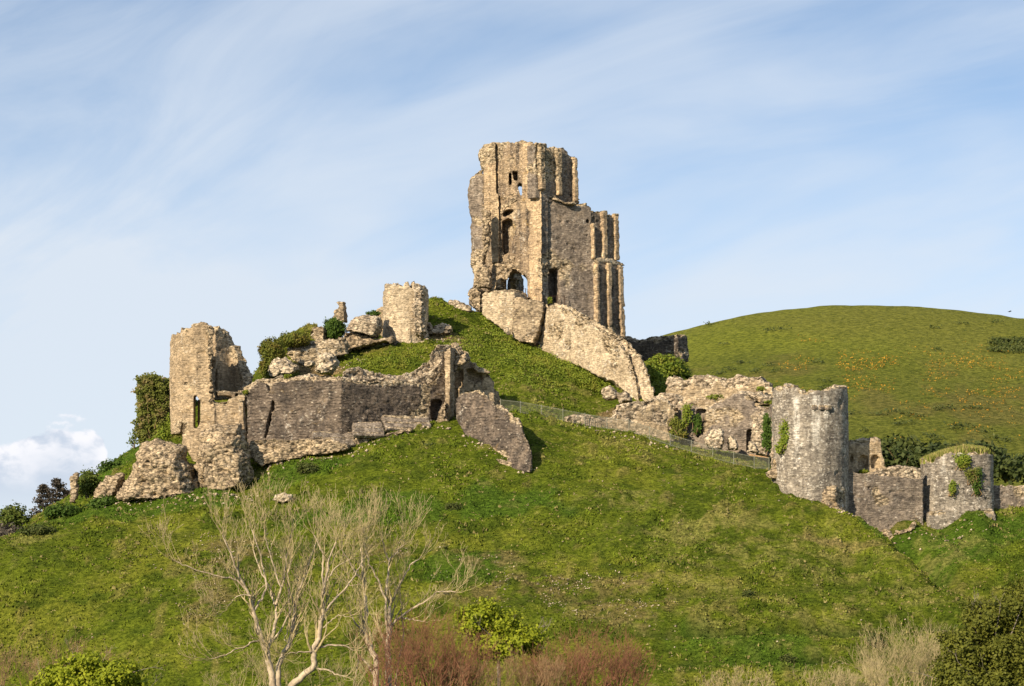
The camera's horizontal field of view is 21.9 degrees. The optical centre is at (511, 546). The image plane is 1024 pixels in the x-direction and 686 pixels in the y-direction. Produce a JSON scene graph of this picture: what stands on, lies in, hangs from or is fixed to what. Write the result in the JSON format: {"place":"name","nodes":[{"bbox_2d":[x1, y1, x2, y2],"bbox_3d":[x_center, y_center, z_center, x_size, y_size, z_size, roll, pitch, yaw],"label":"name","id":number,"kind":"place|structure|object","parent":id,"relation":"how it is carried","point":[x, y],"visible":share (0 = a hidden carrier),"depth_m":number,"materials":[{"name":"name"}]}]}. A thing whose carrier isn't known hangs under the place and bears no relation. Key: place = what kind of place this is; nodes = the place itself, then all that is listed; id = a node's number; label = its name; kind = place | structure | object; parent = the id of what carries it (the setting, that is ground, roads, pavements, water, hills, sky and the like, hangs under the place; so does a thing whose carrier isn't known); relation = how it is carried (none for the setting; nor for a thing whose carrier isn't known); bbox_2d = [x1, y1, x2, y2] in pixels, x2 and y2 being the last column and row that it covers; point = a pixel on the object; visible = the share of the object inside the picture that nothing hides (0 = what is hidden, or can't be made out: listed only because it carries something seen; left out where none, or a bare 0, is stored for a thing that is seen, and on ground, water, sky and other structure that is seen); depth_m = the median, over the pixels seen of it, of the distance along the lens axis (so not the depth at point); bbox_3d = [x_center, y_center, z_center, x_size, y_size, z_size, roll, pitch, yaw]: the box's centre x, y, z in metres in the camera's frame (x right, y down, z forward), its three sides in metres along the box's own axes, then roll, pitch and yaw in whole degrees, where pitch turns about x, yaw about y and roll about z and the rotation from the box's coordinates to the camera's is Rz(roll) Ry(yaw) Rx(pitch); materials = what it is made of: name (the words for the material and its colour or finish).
{"place":"outdoors","nodes":[
{"label":"outdoors","id":0,"kind":"place"},
{"bbox_2d":[0,296,1023,685],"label":"castle hill","id":1,"kind":"structure","parent":0,"point":[118,627],"depth_m":246.37,"materials":[{"name":"plant"}]},
{"bbox_2d":[0,520,21,535],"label":"hedgerow tree","id":2,"kind":"object","parent":1,"relation":"on","point":[6,530],"visible":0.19,"depth_m":279.15,"materials":[{"name":"brown plant"}]},
{"bbox_2d":[0,502,32,528],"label":"hedgerow tree","id":3,"kind":"object","parent":1,"relation":"on","point":[12,513],"visible":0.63,"depth_m":284.18,"materials":[{"name":"green plant"}]},
{"bbox_2d":[19,522,57,535],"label":"bramble","id":4,"kind":"object","parent":1,"relation":"on","point":[37,529],"visible":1,"depth_m":253.23,"materials":[{"name":"green plant"}]},
{"bbox_2d":[28,482,54,516],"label":"conifer","id":5,"kind":"object","parent":1,"relation":"on","point":[43,489],"visible":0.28,"depth_m":289.69,"materials":[{"name":"grey plant"}]},
{"bbox_2d":[47,477,68,501],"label":"conifer","id":6,"kind":"object","parent":1,"relation":"on","point":[57,485],"visible":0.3,"depth_m":295.81,"materials":[{"name":"grey plant"}]},
{"bbox_2d":[40,500,88,519],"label":"bramble","id":7,"kind":"object","parent":1,"relation":"on","point":[56,511],"visible":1,"depth_m":258.66,"materials":[{"name":"green plant"}]},
{"bbox_2d":[69,472,79,502],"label":"stub pillar","id":8,"kind":"structure","parent":1,"relation":"on","point":[74,485],"depth_m":263.08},
{"bbox_2d":[77,465,102,499],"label":"hawthorn bush","id":9,"kind":"object","parent":1,"relation":"on","point":[88,481],"visible":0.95,"depth_m":265.22,"materials":[{"name":"green plant"}]},
{"bbox_2d":[85,494,117,507],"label":"bramble","id":10,"kind":"object","parent":1,"relation":"on","point":[100,501],"visible":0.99,"depth_m":259.59,"materials":[{"name":"green plant"}]},
{"bbox_2d":[93,472,124,498],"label":"rubble outcrop","id":11,"kind":"object","parent":1,"relation":"on","point":[112,485],"visible":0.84,"depth_m":261.68,"materials":[{"name":"stone"}]},
{"bbox_2d":[96,458,123,472],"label":"bramble","id":12,"kind":"object","parent":1,"relation":"on","point":[109,464],"visible":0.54,"depth_m":277.25,"materials":[{"name":"green plant"}]},
{"bbox_2d":[126,426,137,448],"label":"sapling","id":13,"kind":"object","parent":1,"relation":"on","point":[131,438],"visible":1,"depth_m":279.72,"materials":[{"name":"green plant"}]},
{"bbox_2d":[136,377,169,422],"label":"ivy clad wall","id":14,"kind":"structure","parent":1,"relation":"on","point":[161,403],"depth_m":280.20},
{"bbox_2d":[130,371,169,446],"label":"ivy","id":15,"kind":"object","parent":14,"relation":"attached to","point":[149,394],"visible":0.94,"depth_m":278.58,"materials":[{"name":"green plant"}]},
{"bbox_2d":[164,378,169,389],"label":"ivy","id":16,"kind":"object","parent":14,"relation":"attached to","point":[166,381],"visible":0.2,"depth_m":279.14,"materials":[{"name":"green plant"}]},
{"bbox_2d":[115,438,198,500],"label":"fallen rubble mass","id":17,"kind":"object","parent":1,"relation":"on","point":[162,468],"visible":0.88,"depth_m":258.91,"materials":[{"name":"stone"}]},
{"bbox_2d":[152,412,172,440],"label":"shrub","id":18,"kind":"object","parent":1,"relation":"on","point":[164,432],"visible":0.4,"depth_m":275.74,"materials":[{"name":"green plant"}]},
{"bbox_2d":[169,322,253,461],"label":"gatehouse tower","id":19,"kind":"structure","parent":1,"relation":"on","point":[208,365],"depth_m":267.91,"materials":[{"name":"stone"}]},
{"bbox_2d":[193,423,253,490],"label":"rubble pier","id":20,"kind":"structure","parent":1,"relation":"on","point":[223,452],"depth_m":259.78,"materials":[{"name":"stone"}]},
{"bbox_2d":[257,336,286,378],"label":"ivy column","id":21,"kind":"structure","parent":1,"relation":"on","point":[269,350],"depth_m":281.13,"materials":[{"name":"green plant"}]},
{"bbox_2d":[272,492,292,502],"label":"slope stone","id":22,"kind":"object","parent":1,"relation":"on","point":[284,499],"visible":0.81,"depth_m":254.73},
{"bbox_2d":[268,357,299,376],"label":"boulder","id":23,"kind":"object","parent":1,"relation":"on","point":[278,366],"visible":0.98,"depth_m":278.35,"materials":[{"name":"stone"}]},
{"bbox_2d":[292,462,320,474],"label":"tussock bush","id":24,"kind":"object","parent":1,"relation":"on","point":[307,467],"visible":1,"depth_m":259.67,"materials":[{"name":"green plant"}]},
{"bbox_2d":[304,360,314,367],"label":"boulder","id":25,"kind":"object","parent":1,"relation":"on","point":[308,364],"visible":1,"depth_m":280.37,"materials":[{"name":"stone"}]},
{"bbox_2d":[286,326,349,366],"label":"sloping rubble wall","id":26,"kind":"structure","parent":1,"relation":"on","point":[322,344],"depth_m":286.10,"materials":[{"name":"grey stone"}]},
{"bbox_2d":[277,330,311,349],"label":"ivy dome","id":27,"kind":"structure","parent":26,"relation":"on","point":[295,340],"depth_m":285.00,"materials":[{"name":"green plant"}]},
{"bbox_2d":[315,352,339,375],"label":"boulder","id":28,"kind":"object","parent":1,"relation":"on","point":[326,363],"visible":1,"depth_m":278.05,"materials":[{"name":"stone"}]},
{"bbox_2d":[322,316,347,338],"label":"ivy bush","id":29,"kind":"object","parent":1,"relation":"on","point":[335,328],"visible":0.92,"depth_m":289.95,"materials":[{"name":"green plant"}]},
{"bbox_2d":[333,301,347,322],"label":"pinnacle","id":30,"kind":"object","parent":1,"relation":"on","point":[340,312],"visible":0.88,"depth_m":292.76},
{"bbox_2d":[242,345,455,466],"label":"curtain wall","id":31,"kind":"structure","parent":1,"relation":"on","point":[300,416],"depth_m":265.24,"materials":[{"name":"stone"}]},
{"bbox_2d":[344,332,395,351],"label":"ledge wall","id":32,"kind":"structure","parent":1,"relation":"on","point":[358,341],"depth_m":289.68,"materials":[{"name":"stone"}]},
{"bbox_2d":[346,314,382,337],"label":"perched boulder","id":33,"kind":"object","parent":32,"relation":"on","point":[369,326],"visible":1,"depth_m":288.79,"materials":[{"name":"stone"}]},
{"bbox_2d":[365,310,380,315],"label":"ivy tuft","id":34,"kind":"object","parent":33,"relation":"on","point":[374,313],"visible":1,"depth_m":290.73,"materials":[{"name":"green plant"}]},
{"bbox_2d":[376,307,382,336],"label":"wall behind drum","id":35,"kind":"structure","parent":1,"relation":"on","point":[380,309],"depth_m":296.74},
{"bbox_2d":[382,281,428,345],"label":"drum tower","id":36,"kind":"structure","parent":1,"relation":"on","point":[405,312],"depth_m":291.35,"materials":[{"name":"stone"}]},
{"bbox_2d":[428,322,452,334],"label":"outcrop wall","id":37,"kind":"structure","parent":1,"relation":"on","point":[441,329],"depth_m":293.72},
{"bbox_2d":[444,501,462,510],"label":"tussock bush","id":38,"kind":"object","parent":1,"relation":"on","point":[447,506],"visible":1,"depth_m":251.89,"materials":[{"name":"green plant"}]},
{"bbox_2d":[448,300,471,311],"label":"crest rubble","id":39,"kind":"object","parent":1,"relation":"on","point":[460,305],"visible":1,"depth_m":303.10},
{"bbox_2d":[451,343,499,416],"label":"turret ruin","id":40,"kind":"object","parent":1,"relation":"on","point":[470,376],"visible":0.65,"depth_m":272.62,"materials":[{"name":"stone"}]},
{"bbox_2d":[468,288,482,312],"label":"rubble footing","id":41,"kind":"object","parent":1,"relation":"on","point":[475,296],"visible":0.96,"depth_m":303.48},
{"bbox_2d":[340,313,619,400],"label":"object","id":42,"kind":"object","parent":1,"relation":"on","point":[541,357],"visible":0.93,"depth_m":289.31,"materials":[{"name":"green plant"}]},
{"bbox_2d":[456,390,532,472],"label":"leaning slab","id":43,"kind":"structure","parent":1,"relation":"on","point":[482,417],"depth_m":261.82,"materials":[{"name":"stone"}]},
{"bbox_2d":[496,459,511,465],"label":"slab footing","id":44,"kind":"object","parent":1,"relation":"on","point":[504,462],"visible":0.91,"depth_m":259.10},
{"bbox_2d":[482,289,527,334],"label":"retaining wall","id":45,"kind":"structure","parent":1,"relation":"on","point":[497,308],"depth_m":299.01,"materials":[{"name":"stone"}]},
{"bbox_2d":[4,337,1016,666],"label":"chalk stones","id":46,"kind":"object","parent":1,"relation":"on","point":[436,527],"visible":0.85,"depth_m":256.36,"materials":[{"name":"stone"}]},
{"bbox_2d":[512,297,545,346],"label":"tilted block","id":47,"kind":"structure","parent":1,"relation":"on","point":[528,319],"depth_m":296.35,"materials":[{"name":"stone"}]},
{"bbox_2d":[467,140,625,337],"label":"ruined keep","id":48,"kind":"structure","parent":1,"relation":"on","point":[546,234],"depth_m":302.41,"materials":[{"name":"grey stone"}]},
{"bbox_2d":[537,303,654,401],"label":"wing wall","id":49,"kind":"structure","parent":1,"relation":"on","point":[586,342],"depth_m":289.55,"materials":[{"name":"stone"}]},
{"bbox_2d":[601,385,632,403],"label":"boulder","id":50,"kind":"object","parent":1,"relation":"on","point":[609,393],"visible":0.95,"depth_m":280.67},
{"bbox_2d":[500,399,769,469],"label":"railing fence","id":51,"kind":"object","parent":1,"relation":"on","point":[640,434],"visible":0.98,"depth_m":267.69,"materials":[{"name":"grey metal"}]},
{"bbox_2d":[624,334,688,362],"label":"ward wall","id":52,"kind":"structure","parent":1,"relation":"on","point":[674,345],"depth_m":313.65,"materials":[{"name":"stone"}]},
{"bbox_2d":[564,374,773,458],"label":"stone wall","id":53,"kind":"structure","parent":1,"relation":"on","point":[738,410],"depth_m":273.21,"materials":[{"name":"grey stone"}]},
{"bbox_2d":[667,415,687,440],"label":"ivy","id":54,"kind":"object","parent":53,"relation":"attached to","point":[675,424],"visible":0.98,"depth_m":273.11,"materials":[{"name":"green plant"}]},
{"bbox_2d":[680,402,692,429],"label":"ivy","id":55,"kind":"object","parent":53,"relation":"attached to","point":[686,411],"visible":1,"depth_m":273.30,"materials":[{"name":"green plant"}]},
{"bbox_2d":[692,413,702,434],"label":"ivy","id":56,"kind":"object","parent":53,"relation":"attached to","point":[698,427],"visible":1,"depth_m":273.54,"materials":[{"name":"green plant"}]},
{"bbox_2d":[705,394,723,401],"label":"grass tuft","id":57,"kind":"object","parent":53,"relation":"on","point":[714,397],"visible":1,"depth_m":276.80,"materials":[{"name":"green plant"}]},
{"bbox_2d":[756,386,766,392],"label":"grass tuft","id":58,"kind":"object","parent":53,"relation":"on","point":[761,388],"visible":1,"depth_m":276.75,"materials":[{"name":"green plant"}]},
{"bbox_2d":[646,353,692,388],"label":"leafy bush","id":59,"kind":"object","parent":1,"relation":"on","point":[659,367],"visible":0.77,"depth_m":294.03,"materials":[{"name":"green plant"}]},
{"bbox_2d":[704,428,724,449],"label":"boulder","id":60,"kind":"object","parent":1,"relation":"on","point":[714,438],"visible":0.98,"depth_m":267.56,"materials":[{"name":"stone"}]},
{"bbox_2d":[727,436,738,450],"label":"boulder","id":61,"kind":"object","parent":1,"relation":"on","point":[732,443],"visible":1,"depth_m":267.84,"materials":[{"name":"stone"}]},
{"bbox_2d":[742,589,754,597],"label":"tussock bush","id":62,"kind":"object","parent":1,"relation":"on","point":[746,594],"visible":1,"depth_m":240.63,"materials":[{"name":"green plant"}]},
{"bbox_2d":[747,441,758,453],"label":"boulder","id":63,"kind":"object","parent":1,"relation":"on","point":[752,446],"visible":1,"depth_m":265.46,"materials":[{"name":"stone"}]},
{"bbox_2d":[777,653,796,664],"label":"tussock bush","id":64,"kind":"object","parent":1,"relation":"on","point":[789,659],"visible":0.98,"depth_m":234.30,"materials":[{"name":"green plant"}]},
{"bbox_2d":[765,383,848,511],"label":"round tower","id":65,"kind":"structure","parent":1,"relation":"on","point":[811,463],"depth_m":254.34,"materials":[{"name":"grey stone"}]},
{"bbox_2d":[760,412,771,454],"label":"ivy","id":66,"kind":"object","parent":65,"relation":"attached to","point":[766,435],"visible":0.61,"depth_m":259.41,"materials":[{"name":"green plant"}]},
{"bbox_2d":[774,417,789,454],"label":"ivy","id":67,"kind":"object","parent":65,"relation":"attached to","point":[783,440],"visible":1,"depth_m":254.90,"materials":[{"name":"green plant"}]},
{"bbox_2d":[865,632,885,646],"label":"tussock bush","id":68,"kind":"object","parent":1,"relation":"on","point":[872,637],"visible":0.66,"depth_m":235.98,"materials":[{"name":"beige plant"}]},
{"bbox_2d":[848,465,923,538],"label":"wall","id":69,"kind":"structure","parent":1,"relation":"on","point":[886,500],"depth_m":257.45,"materials":[{"name":"grey stone"}]},
{"bbox_2d":[858,469,869,473],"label":"grass tuft","id":70,"kind":"object","parent":69,"relation":"on","point":[862,471],"visible":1,"depth_m":258.37,"materials":[{"name":"green plant"}]},
{"bbox_2d":[848,437,885,473],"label":"arched wall stub","id":71,"kind":"object","parent":69,"relation":"on","point":[865,453],"visible":0.86,"depth_m":259.30,"materials":[{"name":"stone"}]},
{"bbox_2d":[869,433,923,454],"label":"hedge","id":72,"kind":"object","parent":1,"relation":"on","point":[889,443],"visible":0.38,"depth_m":303.98,"materials":[{"name":"green plant"}]},
{"bbox_2d":[881,440,938,467],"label":"hedge","id":73,"kind":"object","parent":1,"relation":"on","point":[910,458],"visible":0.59,"depth_m":299.20,"materials":[{"name":"green plant"}]},
{"bbox_2d":[888,439,1012,460],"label":"hedge","id":74,"kind":"object","parent":1,"relation":"on","point":[982,442],"visible":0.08,"depth_m":305.44,"materials":[{"name":"green plant"}]},
{"bbox_2d":[920,451,995,528],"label":"turf capped tower","id":75,"kind":"structure","parent":1,"relation":"on","point":[941,509],"depth_m":258.48,"materials":[{"name":"stone"}]},
{"bbox_2d":[948,479,959,497],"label":"ivy","id":76,"kind":"object","parent":75,"relation":"attached to","point":[951,490],"visible":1,"depth_m":258.00,"materials":[{"name":"green plant"}]},
{"bbox_2d":[919,443,994,463],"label":"turf mound","id":77,"kind":"object","parent":75,"relation":"on","point":[963,448],"visible":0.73,"depth_m":259.27,"materials":[{"name":"green plant"}]},
{"bbox_2d":[952,452,971,470],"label":"ivy","id":78,"kind":"object","parent":75,"relation":"attached to","point":[963,460],"visible":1,"depth_m":257.99,"materials":[{"name":"green plant"}]},
{"bbox_2d":[964,466,979,484],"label":"ivy","id":79,"kind":"object","parent":75,"relation":"attached to","point":[969,473],"visible":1,"depth_m":258.00,"materials":[{"name":"green plant"}]},
{"bbox_2d":[971,467,984,496],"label":"ivy","id":80,"kind":"object","parent":75,"relation":"attached to","point":[977,487],"visible":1,"depth_m":258.07,"materials":[{"name":"green plant"}]},
{"bbox_2d":[993,453,1023,484],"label":"hedge","id":81,"kind":"object","parent":1,"relation":"on","point":[1008,468],"visible":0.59,"depth_m":297.68,"materials":[{"name":"green plant"}]},
{"bbox_2d":[994,485,1023,508],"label":"wall","id":82,"kind":"structure","parent":1,"relation":"on","point":[1007,496],"depth_m":260.67,"materials":[{"name":"grey stone"}]},
{"bbox_2d":[0,0,1023,515],"label":"sky","id":83,"kind":"structure","parent":0,"point":[249,169],"materials":[{"name":"blue"}]},
{"bbox_2d":[644,305,1023,486],"bbox_3d":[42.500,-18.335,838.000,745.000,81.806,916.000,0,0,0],"label":"hill","id":84,"kind":"structure","parent":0,"point":[884,331],"depth_m":580.58,"materials":[{"name":"plant"}]},
{"bbox_2d":[703,319,1023,444],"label":"scrub","id":85,"kind":"object","parent":84,"relation":"on","point":[1004,344],"visible":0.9,"depth_m":579.62,"materials":[{"name":"green plant"}]},
{"bbox_2d":[778,335,1023,438],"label":"gorse","id":86,"kind":"object","parent":84,"relation":"on","point":[921,374],"visible":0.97,"depth_m":567.50,"materials":[{"name":"plant"}]},
{"bbox_3d":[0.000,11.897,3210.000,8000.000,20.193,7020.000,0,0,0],"label":"ground","id":87,"kind":"structure","parent":0,"visible":0},
{"bbox_2d":[0,627,60,685],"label":"brown thicket","id":88,"kind":"object","parent":87,"relation":"on","point":[2,682],"visible":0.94,"depth_m":180.00,"materials":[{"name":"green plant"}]},
{"bbox_2d":[11,628,136,685],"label":"brown thicket","id":89,"kind":"object","parent":87,"relation":"on","point":[78,647],"visible":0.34,"depth_m":187.65,"materials":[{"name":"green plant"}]},
{"bbox_2d":[27,636,163,685],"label":"spring tree","id":90,"kind":"object","parent":87,"relation":"on","point":[88,668],"visible":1,"depth_m":164.06,"materials":[{"name":"green plant"}]},
{"bbox_2d":[138,472,318,685],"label":"bare tree","id":91,"kind":"object","parent":87,"relation":"on","point":[267,655],"visible":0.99,"depth_m":181.79,"materials":[{"name":"beige plant"}]},
{"bbox_2d":[200,645,325,685],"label":"olive thicket","id":92,"kind":"object","parent":87,"relation":"on","point":[264,670],"visible":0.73,"depth_m":187.31,"materials":[{"name":"beige plant"}]},
{"bbox_2d":[259,487,343,685],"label":"bare tree","id":93,"kind":"object","parent":87,"relation":"on","point":[292,627],"visible":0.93,"depth_m":183.90,"materials":[{"name":"beige plant"}]},
{"bbox_2d":[249,483,396,685],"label":"bare tree","id":94,"kind":"object","parent":87,"relation":"on","point":[316,645],"visible":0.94,"depth_m":179.77,"materials":[{"name":"beige plant"}]},
{"bbox_2d":[311,493,385,685],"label":"bare tree","id":95,"kind":"object","parent":87,"relation":"on","point":[364,581],"visible":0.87,"depth_m":182.91,"materials":[{"name":"beige plant"}]},
{"bbox_2d":[326,650,399,685],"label":"olive thicket","id":96,"kind":"object","parent":87,"relation":"on","point":[329,668],"visible":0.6,"depth_m":186.64,"materials":[{"name":"beige plant"}]},
{"bbox_2d":[337,482,483,685],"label":"bare tree","id":97,"kind":"object","parent":87,"relation":"on","point":[389,599],"visible":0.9,"depth_m":185.87,"materials":[{"name":"beige plant"}]},
{"bbox_2d":[338,603,501,685],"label":"red thicket","id":98,"kind":"object","parent":87,"relation":"on","point":[421,652],"visible":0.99,"depth_m":171.26,"materials":[{"name":"brown plant"}]},
{"bbox_2d":[426,644,574,685],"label":"brown thicket","id":99,"kind":"object","parent":87,"relation":"on","point":[544,674],"visible":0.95,"depth_m":171.50,"materials":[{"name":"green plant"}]},
{"bbox_2d":[453,596,552,685],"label":"spring tree","id":100,"kind":"object","parent":87,"relation":"on","point":[490,617],"visible":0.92,"depth_m":178.24,"materials":[{"name":"green plant"}]},
{"bbox_2d":[507,621,661,685],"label":"red thicket","id":101,"kind":"object","parent":87,"relation":"on","point":[625,666],"visible":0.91,"depth_m":173.32,"materials":[{"name":"brown plant"}]},
{"bbox_2d":[694,665,774,685],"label":"olive thicket","id":102,"kind":"object","parent":87,"relation":"on","point":[736,680],"visible":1,"depth_m":183.41,"materials":[{"name":"beige plant"}]},
{"bbox_2d":[788,657,906,685],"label":"olive thicket","id":103,"kind":"object","parent":87,"relation":"on","point":[841,679],"visible":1,"depth_m":185.69,"materials":[{"name":"beige plant"}]},
{"bbox_2d":[836,614,971,685],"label":"olive thicket","id":104,"kind":"object","parent":87,"relation":"on","point":[908,653],"visible":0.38,"depth_m":189.98,"materials":[{"name":"beige plant"}]},
{"bbox_2d":[903,572,1023,685],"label":"leafy tree","id":105,"kind":"object","parent":87,"relation":"on","point":[982,652],"visible":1,"depth_m":166.55,"materials":[{"name":"green plant"}]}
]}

